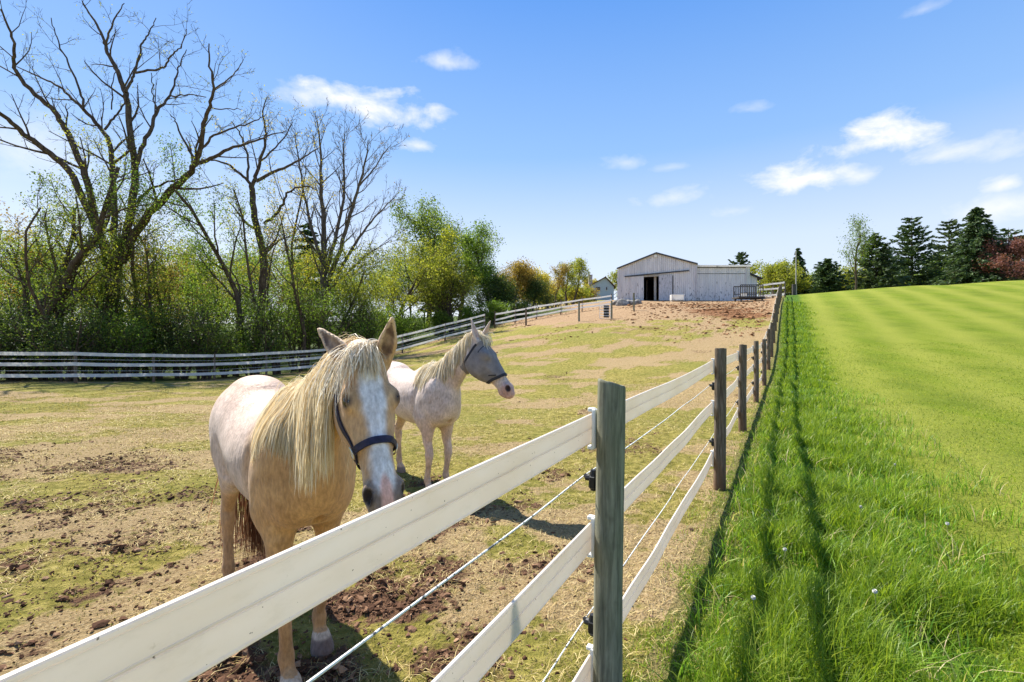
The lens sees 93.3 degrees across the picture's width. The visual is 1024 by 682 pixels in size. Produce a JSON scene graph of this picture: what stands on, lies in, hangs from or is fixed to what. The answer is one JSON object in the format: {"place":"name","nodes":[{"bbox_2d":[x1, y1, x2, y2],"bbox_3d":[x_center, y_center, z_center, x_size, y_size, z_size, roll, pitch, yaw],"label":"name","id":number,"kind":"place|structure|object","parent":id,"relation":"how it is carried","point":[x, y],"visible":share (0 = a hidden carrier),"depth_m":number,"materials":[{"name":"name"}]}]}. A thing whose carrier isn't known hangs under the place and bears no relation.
{"place":"outdoors","nodes":[
{"label":"outdoors","id":0,"kind":"place"},
{"bbox_2d":[0,296,807,681],"bbox_3d":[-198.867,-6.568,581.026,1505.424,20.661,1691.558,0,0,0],"label":"paddock ground","id":1,"kind":"structure","parent":0,"point":[646,344],"depth_m":5.15,"materials":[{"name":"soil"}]},
{"bbox_2d":[0,300,29,379],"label":"underwood shrub","id":2,"kind":"object","parent":1,"relation":"on","point":[3,357],"visible":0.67,"depth_m":22.41,"materials":[{"name":"green plant"}]},
{"bbox_2d":[0,207,54,372],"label":"woodland tree","id":3,"kind":"object","parent":1,"relation":"on","point":[14,290],"visible":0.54,"depth_m":25.77,"materials":[{"name":"green plant"}]},
{"bbox_2d":[0,297,66,372],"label":"underwood shrub","id":4,"kind":"object","parent":1,"relation":"on","point":[19,316],"visible":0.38,"depth_m":23.56,"materials":[{"name":"green plant"}]},
{"bbox_2d":[0,324,70,380],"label":"underwood shrub","id":5,"kind":"object","parent":1,"relation":"on","point":[27,360],"visible":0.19,"depth_m":23.56,"materials":[{"name":"green plant"}]},
{"bbox_2d":[0,313,77,380],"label":"underwood shrub","id":6,"kind":"object","parent":1,"relation":"on","point":[16,370],"visible":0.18,"depth_m":23.70,"materials":[{"name":"green plant"}]},
{"bbox_2d":[0,228,78,379],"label":"woodland tree","id":7,"kind":"object","parent":1,"relation":"on","point":[24,290],"visible":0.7,"depth_m":24.61,"materials":[{"name":"green plant"}]},
{"bbox_2d":[0,166,91,379],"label":"woodland tree","id":8,"kind":"object","parent":1,"relation":"on","point":[37,302],"visible":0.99,"depth_m":22.72,"materials":[{"name":"green plant"}]},
{"bbox_2d":[0,247,99,331],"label":"woodland tree","id":9,"kind":"object","parent":1,"relation":"on","point":[46,289],"visible":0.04,"depth_m":38.64,"materials":[{"name":"green plant"}]},
{"bbox_2d":[0,216,102,334],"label":"woodland tree","id":10,"kind":"object","parent":1,"relation":"on","point":[3,274],"visible":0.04,"depth_m":43.33,"materials":[{"name":"green plant"}]},
{"bbox_2d":[1,166,118,372],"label":"leafy tree","id":11,"kind":"object","parent":1,"relation":"on","point":[69,249],"visible":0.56,"depth_m":26.79,"materials":[{"name":"green plant"}]},
{"bbox_2d":[23,224,109,377],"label":"woodland tree","id":12,"kind":"object","parent":1,"relation":"on","point":[58,313],"visible":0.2,"depth_m":26.82,"materials":[{"name":"green plant"}]},
{"bbox_2d":[0,293,133,381],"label":"underwood shrub","id":13,"kind":"object","parent":1,"relation":"on","point":[64,336],"visible":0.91,"depth_m":22.62,"materials":[{"name":"green plant"}]},
{"bbox_2d":[0,249,136,366],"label":"woodland tree","id":14,"kind":"object","parent":1,"relation":"on","point":[7,299],"visible":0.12,"depth_m":33.90,"materials":[{"name":"green plant"}]},
{"bbox_2d":[0,209,137,373],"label":"woodland tree","id":15,"kind":"object","parent":1,"relation":"on","point":[92,287],"visible":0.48,"depth_m":26.68,"materials":[{"name":"green plant"}]},
{"bbox_2d":[0,104,165,378],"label":"leafy tree","id":16,"kind":"object","parent":1,"relation":"on","point":[75,263],"visible":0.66,"depth_m":25.75,"materials":[{"name":"green plant"}]},
{"bbox_2d":[19,309,146,380],"bbox_3d":[-21.540,0.288,24.232,4.108,3.656,5.452,0,0,26],"label":"underwood shrub","id":17,"kind":"object","parent":1,"relation":"on","point":[82,369],"visible":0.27,"depth_m":23.89,"materials":[{"name":"green plant"}]},
{"bbox_2d":[56,308,165,380],"bbox_3d":[-20.230,0.195,25.505,4.106,3.965,4.875,0,0,0],"label":"underwood shrub","id":18,"kind":"object","parent":1,"relation":"on","point":[124,347],"visible":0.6,"depth_m":24.69,"materials":[{"name":"green plant"}]},
{"bbox_2d":[55,306,169,380],"bbox_3d":[-20.182,0.158,25.058,3.543,4.025,4.567,0,0,13],"label":"underwood shrub","id":19,"kind":"object","parent":1,"relation":"on","point":[109,359],"visible":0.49,"depth_m":24.73,"materials":[{"name":"green plant"}]},
{"bbox_2d":[70,164,188,372],"bbox_3d":[-21.230,-3.405,27.393,5.671,11.309,5.910,0,0,-42],"label":"leafy tree","id":20,"kind":"object","parent":1,"relation":"on","point":[129,225],"visible":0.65,"depth_m":26.89,"materials":[{"name":"green plant"}]},
{"bbox_2d":[78,218,190,378],"bbox_3d":[-20.346,-2.423,26.615,4.183,9.364,4.875,0,0,0],"label":"leafy tree","id":21,"kind":"object","parent":1,"relation":"on","point":[154,287],"visible":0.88,"depth_m":26.64,"materials":[{"name":"green plant"}]},
{"bbox_2d":[83,240,193,323],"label":"woodland tree","id":22,"kind":"object","parent":1,"relation":"on","point":[170,263],"visible":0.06,"depth_m":39.90,"materials":[{"name":"green plant"}]},
{"bbox_2d":[123,305,183,378],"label":"underwood shrub","id":23,"kind":"object","parent":1,"relation":"on","point":[158,336],"visible":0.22,"depth_m":27.00,"materials":[{"name":"green plant"}]},
{"bbox_2d":[0,0,315,371],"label":"bare tree","id":24,"kind":"object","parent":1,"relation":"on","point":[129,119],"visible":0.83,"depth_m":27.74,"materials":[{"name":"brown plant"}]},
{"bbox_2d":[97,156,229,366],"bbox_3d":[-24.097,-5.565,34.309,7.553,15.573,5.805,0,0,0],"label":"woodland tree","id":25,"kind":"object","parent":1,"relation":"on","point":[162,242],"visible":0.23,"depth_m":33.97,"materials":[{"name":"green plant"}]},
{"bbox_2d":[126,225,210,377],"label":"woodland tree","id":26,"kind":"object","parent":1,"relation":"on","point":[159,300],"visible":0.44,"depth_m":28.06,"materials":[{"name":"green plant"}]},
{"bbox_2d":[110,235,247,376],"bbox_3d":[-19.198,-1.971,28.915,7.398,8.524,6.924,0,0,0],"label":"leafy tree","id":27,"kind":"object","parent":1,"relation":"on","point":[191,285],"visible":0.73,"depth_m":28.67,"materials":[{"name":"green plant"}]},
{"bbox_2d":[88,132,274,375],"bbox_3d":[-17.984,-4.508,27.547,5.055,13.498,9.791,0,0,12],"label":"leafy tree","id":28,"kind":"object","parent":1,"relation":"on","point":[227,273],"visible":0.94,"depth_m":28.01,"materials":[{"name":"green plant"}]},
{"bbox_2d":[127,253,235,347],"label":"woodland tree","id":29,"kind":"object","parent":1,"relation":"on","point":[187,283],"visible":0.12,"depth_m":42.99,"materials":[{"name":"green plant"}]},
{"bbox_2d":[139,294,226,378],"bbox_3d":[-18.466,-0.121,27.201,3.984,4.773,4.096,0,0,-37],"label":"underwood shrub","id":30,"kind":"object","parent":1,"relation":"on","point":[164,327],"visible":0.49,"depth_m":26.96,"materials":[{"name":"green plant"}]},
{"bbox_2d":[156,313,244,379],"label":"underwood shrub","id":31,"kind":"object","parent":1,"relation":"on","point":[214,351],"visible":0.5,"depth_m":26.61,"materials":[{"name":"green plant"}]},
{"bbox_2d":[179,247,233,372],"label":"woodland tree","id":32,"kind":"object","parent":1,"relation":"on","point":[202,288],"visible":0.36,"depth_m":33.74,"materials":[{"name":"green plant"}]},
{"bbox_2d":[158,301,263,379],"bbox_3d":[-16.711,0.059,26.620,5.160,4.397,3.693,0,0,0],"label":"underwood shrub","id":33,"kind":"object","parent":1,"relation":"on","point":[202,349],"visible":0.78,"depth_m":26.18,"materials":[{"name":"green plant"}]},
{"bbox_2d":[163,235,258,325],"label":"woodland tree","id":34,"kind":"object","parent":1,"relation":"on","point":[242,273],"visible":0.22,"depth_m":39.94,"materials":[{"name":"green plant"}]},
{"bbox_2d":[172,233,274,350],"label":"woodland tree","id":35,"kind":"object","parent":1,"relation":"on","point":[225,262],"visible":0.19,"depth_m":42.75,"materials":[{"name":"green plant"}]},
{"bbox_2d":[197,323,250,377],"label":"underwood shrub","id":36,"kind":"object","parent":1,"relation":"on","point":[228,367],"visible":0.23,"depth_m":28.40,"materials":[{"name":"green plant"}]},
{"bbox_2d":[177,149,292,374],"bbox_3d":[-16.684,-4.110,29.241,5.802,12.571,5.018,0,0,-41],"label":"woodland tree","id":37,"kind":"object","parent":1,"relation":"on","point":[246,254],"visible":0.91,"depth_m":29.17,"materials":[{"name":"green plant"}]},
{"bbox_2d":[0,313,484,382],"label":"rail fence","id":38,"kind":"object","parent":1,"relation":"on","point":[153,364],"visible":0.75,"depth_m":24.25,"materials":[{"name":"white wood"}]},
{"bbox_2d":[182,227,316,358],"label":"woodland tree","id":39,"kind":"object","parent":1,"relation":"on","point":[249,292],"visible":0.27,"depth_m":39.77,"materials":[{"name":"green plant"}]},
{"bbox_2d":[211,324,289,375],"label":"underwood shrub","id":40,"kind":"object","parent":1,"relation":"on","point":[247,359],"visible":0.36,"depth_m":28.94,"materials":[{"name":"green plant"}]},
{"bbox_2d":[226,293,289,374],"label":"underwood shrub","id":41,"kind":"object","parent":1,"relation":"on","point":[254,345],"visible":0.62,"depth_m":28.72,"materials":[{"name":"green plant"}]},
{"bbox_2d":[178,91,343,364],"bbox_3d":[-15.506,-7.870,31.095,9.894,18.946,5.428,0,0,0],"label":"bare tree","id":42,"kind":"object","parent":1,"relation":"on","point":[263,271],"visible":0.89,"depth_m":30.86,"materials":[{"name":"brown plant"}]},
{"bbox_2d":[234,290,303,373],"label":"underwood shrub","id":43,"kind":"object","parent":1,"relation":"on","point":[276,330],"visible":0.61,"depth_m":29.51,"materials":[{"name":"green plant"}]},
{"bbox_2d":[239,206,309,367],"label":"woodland tree","id":44,"kind":"object","parent":1,"relation":"on","point":[275,258],"visible":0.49,"depth_m":35.22,"materials":[{"name":"green plant"}]},
{"bbox_2d":[211,244,341,357],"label":"woodland tree","id":45,"kind":"object","parent":1,"relation":"on","point":[310,270],"visible":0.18,"depth_m":40.63,"materials":[{"name":"green plant"}]},
{"bbox_2d":[238,176,319,371],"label":"woodland tree","id":46,"kind":"object","parent":1,"relation":"on","point":[292,283],"visible":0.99,"depth_m":29.68,"materials":[{"name":"green plant"}]},
{"bbox_2d":[234,281,333,370],"bbox_3d":[-14.401,-0.935,31.957,5.298,6.096,7.213,0,0,-9],"label":"underwood shrub","id":47,"kind":"object","parent":1,"relation":"on","point":[294,338],"visible":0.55,"depth_m":31.59,"materials":[{"name":"green plant"}]},
{"bbox_2d":[244,165,329,358],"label":"leafy tree","id":48,"kind":"object","parent":1,"relation":"on","point":[306,191],"visible":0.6,"depth_m":38.15,"materials":[{"name":"green plant"}]},
{"bbox_2d":[246,272,343,365],"bbox_3d":[-14.571,-1.350,32.688,6.047,6.705,6.059,0,0,-20],"label":"underwood shrub","id":49,"kind":"object","parent":1,"relation":"on","point":[308,328],"visible":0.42,"depth_m":32.83,"materials":[{"name":"green plant"}]},
{"bbox_2d":[204,317,404,681],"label":"horse","id":50,"kind":"object","parent":1,"relation":"on","point":[287,459],"visible":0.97,"depth_m":2.23},
{"bbox_2d":[256,231,355,347],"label":"woodland tree","id":51,"kind":"object","parent":1,"relation":"on","point":[287,266],"visible":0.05,"depth_m":51.95,"materials":[{"name":"green plant"}]},
{"bbox_2d":[273,223,343,349],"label":"conifer tree","id":52,"kind":"object","parent":1,"relation":"on","point":[304,229],"visible":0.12,"depth_m":47.65,"materials":[{"name":"green plant"}]},
{"bbox_2d":[276,256,369,352],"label":"woodland tree","id":53,"kind":"object","parent":1,"relation":"on","point":[342,294],"visible":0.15,"depth_m":42.81,"materials":[{"name":"green plant"}]},
{"bbox_2d":[287,284,383,354],"bbox_3d":[-12.782,-0.961,32.544,7.094,5.740,4.808,0,0,28],"label":"underwood shrub","id":54,"kind":"object","parent":1,"relation":"on","point":[330,323],"visible":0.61,"depth_m":32.07,"materials":[{"name":"green plant"}]},
{"bbox_2d":[270,97,409,346],"bbox_3d":[-13.491,-8.840,37.730,11.428,21.540,5.669,0,0,0],"label":"bare tree","id":55,"kind":"object","parent":1,"relation":"on","point":[323,217],"visible":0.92,"depth_m":37.96,"materials":[{"name":"grey plant"}]},
{"bbox_2d":[277,226,407,336],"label":"woodland tree","id":56,"kind":"object","parent":1,"relation":"on","point":[357,287],"visible":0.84,"depth_m":36.03,"materials":[{"name":"green plant"}]},
{"bbox_2d":[318,298,380,338],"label":"underwood shrub","id":57,"kind":"object","parent":1,"relation":"on","point":[348,329],"visible":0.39,"depth_m":34.74,"materials":[{"name":"green plant"}]},
{"bbox_2d":[315,281,385,340],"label":"underwood shrub","id":58,"kind":"object","parent":1,"relation":"on","point":[346,311],"visible":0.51,"depth_m":34.86,"materials":[{"name":"green plant"}]},
{"bbox_2d":[332,296,387,339],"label":"underwood shrub","id":59,"kind":"object","parent":1,"relation":"on","point":[370,317],"visible":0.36,"depth_m":35.26,"materials":[{"name":"green plant"}]},
{"bbox_2d":[0,372,752,681],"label":"earth clods","id":60,"kind":"object","parent":1,"relation":"on","point":[338,667],"visible":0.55,"depth_m":3.34,"materials":[{"name":"brown soil"}]},
{"bbox_2d":[0,283,781,681],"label":"rail fence","id":61,"kind":"object","parent":1,"relation":"on","point":[194,633],"visible":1,"depth_m":1.23,"materials":[{"name":"white wood"}]},
{"bbox_2d":[369,304,414,343],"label":"shrub","id":62,"kind":"object","parent":1,"relation":"on","point":[398,325],"visible":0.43,"depth_m":41.08,"materials":[{"name":"green plant"}]},
{"bbox_2d":[385,299,429,342],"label":"shrub","id":63,"kind":"object","parent":1,"relation":"on","point":[414,327],"visible":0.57,"depth_m":42.55,"materials":[{"name":"green plant"}]},
{"bbox_2d":[370,222,463,317],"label":"leafy tree","id":64,"kind":"object","parent":1,"relation":"on","point":[434,268],"visible":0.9,"depth_m":42.83,"materials":[{"name":"green plant"}]},
{"bbox_2d":[371,188,474,332],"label":"leafy tree","id":65,"kind":"object","parent":1,"relation":"on","point":[430,224],"visible":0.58,"depth_m":50.48,"materials":[{"name":"green plant"}]},
{"bbox_2d":[427,303,454,335],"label":"shrub","id":66,"kind":"object","parent":1,"relation":"on","point":[438,319],"visible":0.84,"depth_m":44.42,"materials":[{"name":"green plant"}]},
{"bbox_2d":[401,239,481,331],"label":"leafy tree","id":67,"kind":"object","parent":1,"relation":"on","point":[462,287],"visible":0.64,"depth_m":45.90,"materials":[{"name":"green plant"}]},
{"bbox_2d":[387,319,514,487],"bbox_3d":[-1.042,0.747,5.623,0.550,1.943,2.600,0,0,-45],"label":"horse","id":68,"kind":"object","parent":1,"relation":"on","point":[430,397],"visible":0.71,"depth_m":5.17},
{"bbox_2d":[416,211,505,326],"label":"leafy tree","id":69,"kind":"object","parent":1,"relation":"on","point":[472,259],"visible":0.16,"depth_m":57.33,"materials":[{"name":"green plant"}]},
{"bbox_2d":[457,300,488,328],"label":"shrub","id":70,"kind":"object","parent":1,"relation":"on","point":[467,312],"visible":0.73,"depth_m":45.16,"materials":[{"name":"green plant"}]},
{"bbox_2d":[457,215,504,300],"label":"leafy tree","id":71,"kind":"object","parent":1,"relation":"on","point":[478,252],"visible":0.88,"depth_m":53.18,"materials":[{"name":"green plant"}]},
{"bbox_2d":[476,296,511,324],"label":"shrub","id":72,"kind":"object","parent":1,"relation":"on","point":[497,308],"visible":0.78,"depth_m":46.10,"materials":[{"name":"green plant"}]},
{"bbox_2d":[471,269,527,320],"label":"leafy tree","id":73,"kind":"object","parent":1,"relation":"on","point":[503,291],"visible":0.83,"depth_m":52.00,"materials":[{"name":"green plant"}]},
{"bbox_2d":[509,300,534,318],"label":"shrub","id":74,"kind":"object","parent":1,"relation":"on","point":[520,305],"visible":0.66,"depth_m":47.55,"materials":[{"name":"green plant"}]},
{"bbox_2d":[502,256,543,314],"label":"leafy tree","id":75,"kind":"object","parent":1,"relation":"on","point":[520,273],"visible":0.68,"depth_m":58.51,"materials":[{"name":"green plant"}]},
{"bbox_2d":[519,275,559,310],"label":"woodland tree","id":76,"kind":"object","parent":1,"relation":"on","point":[538,291],"visible":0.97,"depth_m":58.36,"materials":[{"name":"green plant"}]},
{"bbox_2d":[494,294,611,327],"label":"rail fence","id":77,"kind":"object","parent":1,"relation":"on","point":[536,311],"visible":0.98,"depth_m":44.50,"materials":[{"name":"white wood"}]},
{"bbox_2d":[547,260,572,306],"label":"leafy tree","id":78,"kind":"object","parent":1,"relation":"on","point":[560,278],"visible":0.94,"depth_m":97.78,"materials":[{"name":"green plant"}]},
{"bbox_2d":[553,261,582,305],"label":"leafy tree","id":79,"kind":"object","parent":1,"relation":"on","point":[565,293],"visible":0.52,"depth_m":100.30,"materials":[{"name":"green plant"}]},
{"bbox_2d":[566,255,592,304],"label":"leafy tree","id":80,"kind":"object","parent":1,"relation":"on","point":[578,265],"visible":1,"depth_m":96.22,"materials":[{"name":"green plant"}]},
{"bbox_2d":[583,275,615,299],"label":"house","id":81,"kind":"structure","parent":1,"relation":"on","point":[605,285],"depth_m":140.00,"materials":[{"name":"white"}]},
{"bbox_2d":[461,300,771,352],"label":"muck heaps","id":82,"kind":"object","parent":1,"relation":"on","point":[741,316],"visible":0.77,"depth_m":37.06,"materials":[{"name":"brown soil"}]},
{"bbox_2d":[617,252,697,300],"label":"barn","id":83,"kind":"structure","parent":1,"relation":"on","point":[655,276],"depth_m":55.89,"materials":[{"name":"white wood"}]},
{"bbox_2d":[630,276,643,299],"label":"sliding door","id":84,"kind":"structure","parent":83,"relation":"in","point":[636,282],"depth_m":56.55,"materials":[{"name":"white wood"}]},
{"bbox_2d":[659,275,671,300],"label":"sliding door","id":85,"kind":"structure","parent":83,"relation":"in","point":[665,281],"depth_m":55.40,"materials":[{"name":"grey wood"}]},
{"bbox_2d":[697,265,752,300],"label":"shed","id":86,"kind":"structure","parent":1,"relation":"on","point":[717,282],"depth_m":54.85,"materials":[{"name":"white wood"}]},
{"bbox_2d":[727,251,757,285],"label":"conifer tree","id":87,"kind":"object","parent":1,"relation":"on","point":[739,257],"visible":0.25,"depth_m":83.43,"materials":[{"name":"green plant"}]},
{"bbox_2d":[732,284,764,301],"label":"loading platform","id":88,"kind":"structure","parent":1,"relation":"on","point":[744,295],"depth_m":49.02,"materials":[{"name":"grey metal"}]},
{"bbox_2d":[750,257,813,295],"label":"leafy tree","id":89,"kind":"object","parent":1,"relation":"on","point":[778,272],"visible":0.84,"depth_m":74.01,"materials":[{"name":"green plant"}]},
{"bbox_2d":[0,0,1023,325],"label":"sky","id":90,"kind":"structure","parent":0,"point":[613,134],"materials":[{"name":"blue"}]},
{"bbox_2d":[639,280,1023,681],"bbox_3d":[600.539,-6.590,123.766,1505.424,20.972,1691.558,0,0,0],"label":"lawn ground","id":91,"kind":"structure","parent":0,"point":[991,314],"depth_m":12.61,"materials":[{"name":"green plant"}]},
{"bbox_2d":[623,362,785,681],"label":"edge grass","id":92,"kind":"structure","parent":91,"relation":"on","point":[744,594],"depth_m":3.16,"materials":[{"name":"green plant"}]},
{"bbox_2d":[786,248,810,294],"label":"conifer tree","id":93,"kind":"object","parent":91,"relation":"on","point":[802,261],"visible":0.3,"depth_m":77.52,"materials":[{"name":"green plant"}]},
{"bbox_2d":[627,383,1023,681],"bbox_3d":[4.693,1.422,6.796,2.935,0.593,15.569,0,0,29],"label":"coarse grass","id":94,"kind":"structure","parent":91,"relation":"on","point":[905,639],"depth_m":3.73,"materials":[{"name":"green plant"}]},
{"bbox_2d":[801,258,854,293],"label":"conifer tree","id":95,"kind":"object","parent":91,"relation":"on","point":[826,279],"visible":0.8,"depth_m":73.10,"materials":[{"name":"green plant"}]},
{"bbox_2d":[635,300,1023,681],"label":"tall grass","id":96,"kind":"structure","parent":91,"relation":"on","point":[808,626],"depth_m":3.12,"materials":[{"name":"green plant"}]},
{"bbox_2d":[837,213,883,289],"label":"leafy tree","id":97,"kind":"object","parent":91,"relation":"on","point":[859,241],"visible":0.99,"depth_m":60.68,"materials":[{"name":"green plant"}]},
{"bbox_2d":[844,232,911,289],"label":"conifer tree","id":98,"kind":"object","parent":91,"relation":"on","point":[880,263],"visible":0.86,"depth_m":68.89,"materials":[{"name":"green plant"}]},
{"bbox_2d":[882,216,946,285],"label":"conifer tree","id":99,"kind":"object","parent":91,"relation":"on","point":[911,252],"visible":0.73,"depth_m":75.00,"materials":[{"name":"green plant"}]},
{"bbox_2d":[914,219,962,284],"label":"conifer tree","id":100,"kind":"object","parent":91,"relation":"on","point":[949,234],"visible":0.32,"depth_m":83.75,"materials":[{"name":"green plant"}]},
{"bbox_2d":[927,207,1023,284],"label":"conifer tree","id":101,"kind":"object","parent":91,"relation":"on","point":[974,233],"visible":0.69,"depth_m":67.14,"materials":[{"name":"green plant"}]},
{"bbox_2d":[963,231,1023,280],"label":"leafy tree","id":102,"kind":"object","parent":91,"relation":"on","point":[1015,246],"visible":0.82,"depth_m":64.25,"materials":[{"name":"red plant"}]},
{"bbox_2d":[999,228,1023,273],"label":"conifer tree","id":103,"kind":"object","parent":91,"relation":"on","point":[1006,233],"visible":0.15,"depth_m":85.42,"materials":[{"name":"green plant"}]},
{"bbox_2d":[866,446,1023,670],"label":"turf grass","id":104,"kind":"structure","parent":0,"point":[976,515],"depth_m":4.77,"materials":[{"name":"green plant"}]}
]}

